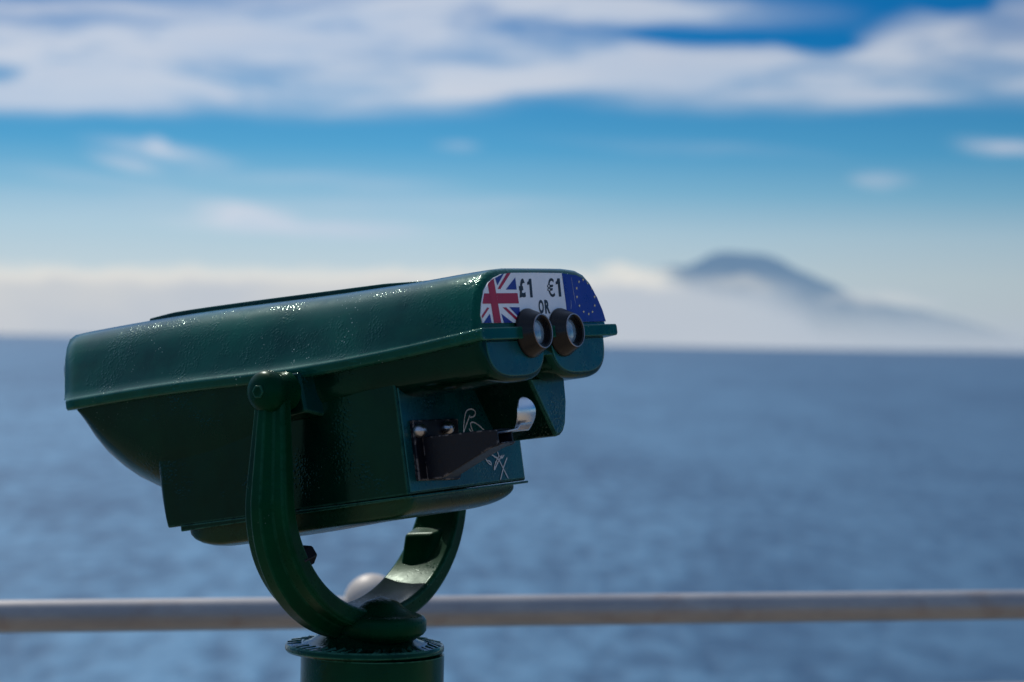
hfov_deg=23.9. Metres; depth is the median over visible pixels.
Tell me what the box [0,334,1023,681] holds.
sea
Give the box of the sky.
[0,0,1023,342]
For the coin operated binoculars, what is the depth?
2.66 m
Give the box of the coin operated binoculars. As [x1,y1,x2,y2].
[64,268,616,681]
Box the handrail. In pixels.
[0,574,1023,632]
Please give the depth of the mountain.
19392.57 m
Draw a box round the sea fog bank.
[0,262,1023,352]
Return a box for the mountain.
[677,252,882,303]
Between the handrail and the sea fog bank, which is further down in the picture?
the handrail
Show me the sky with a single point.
(871, 149)

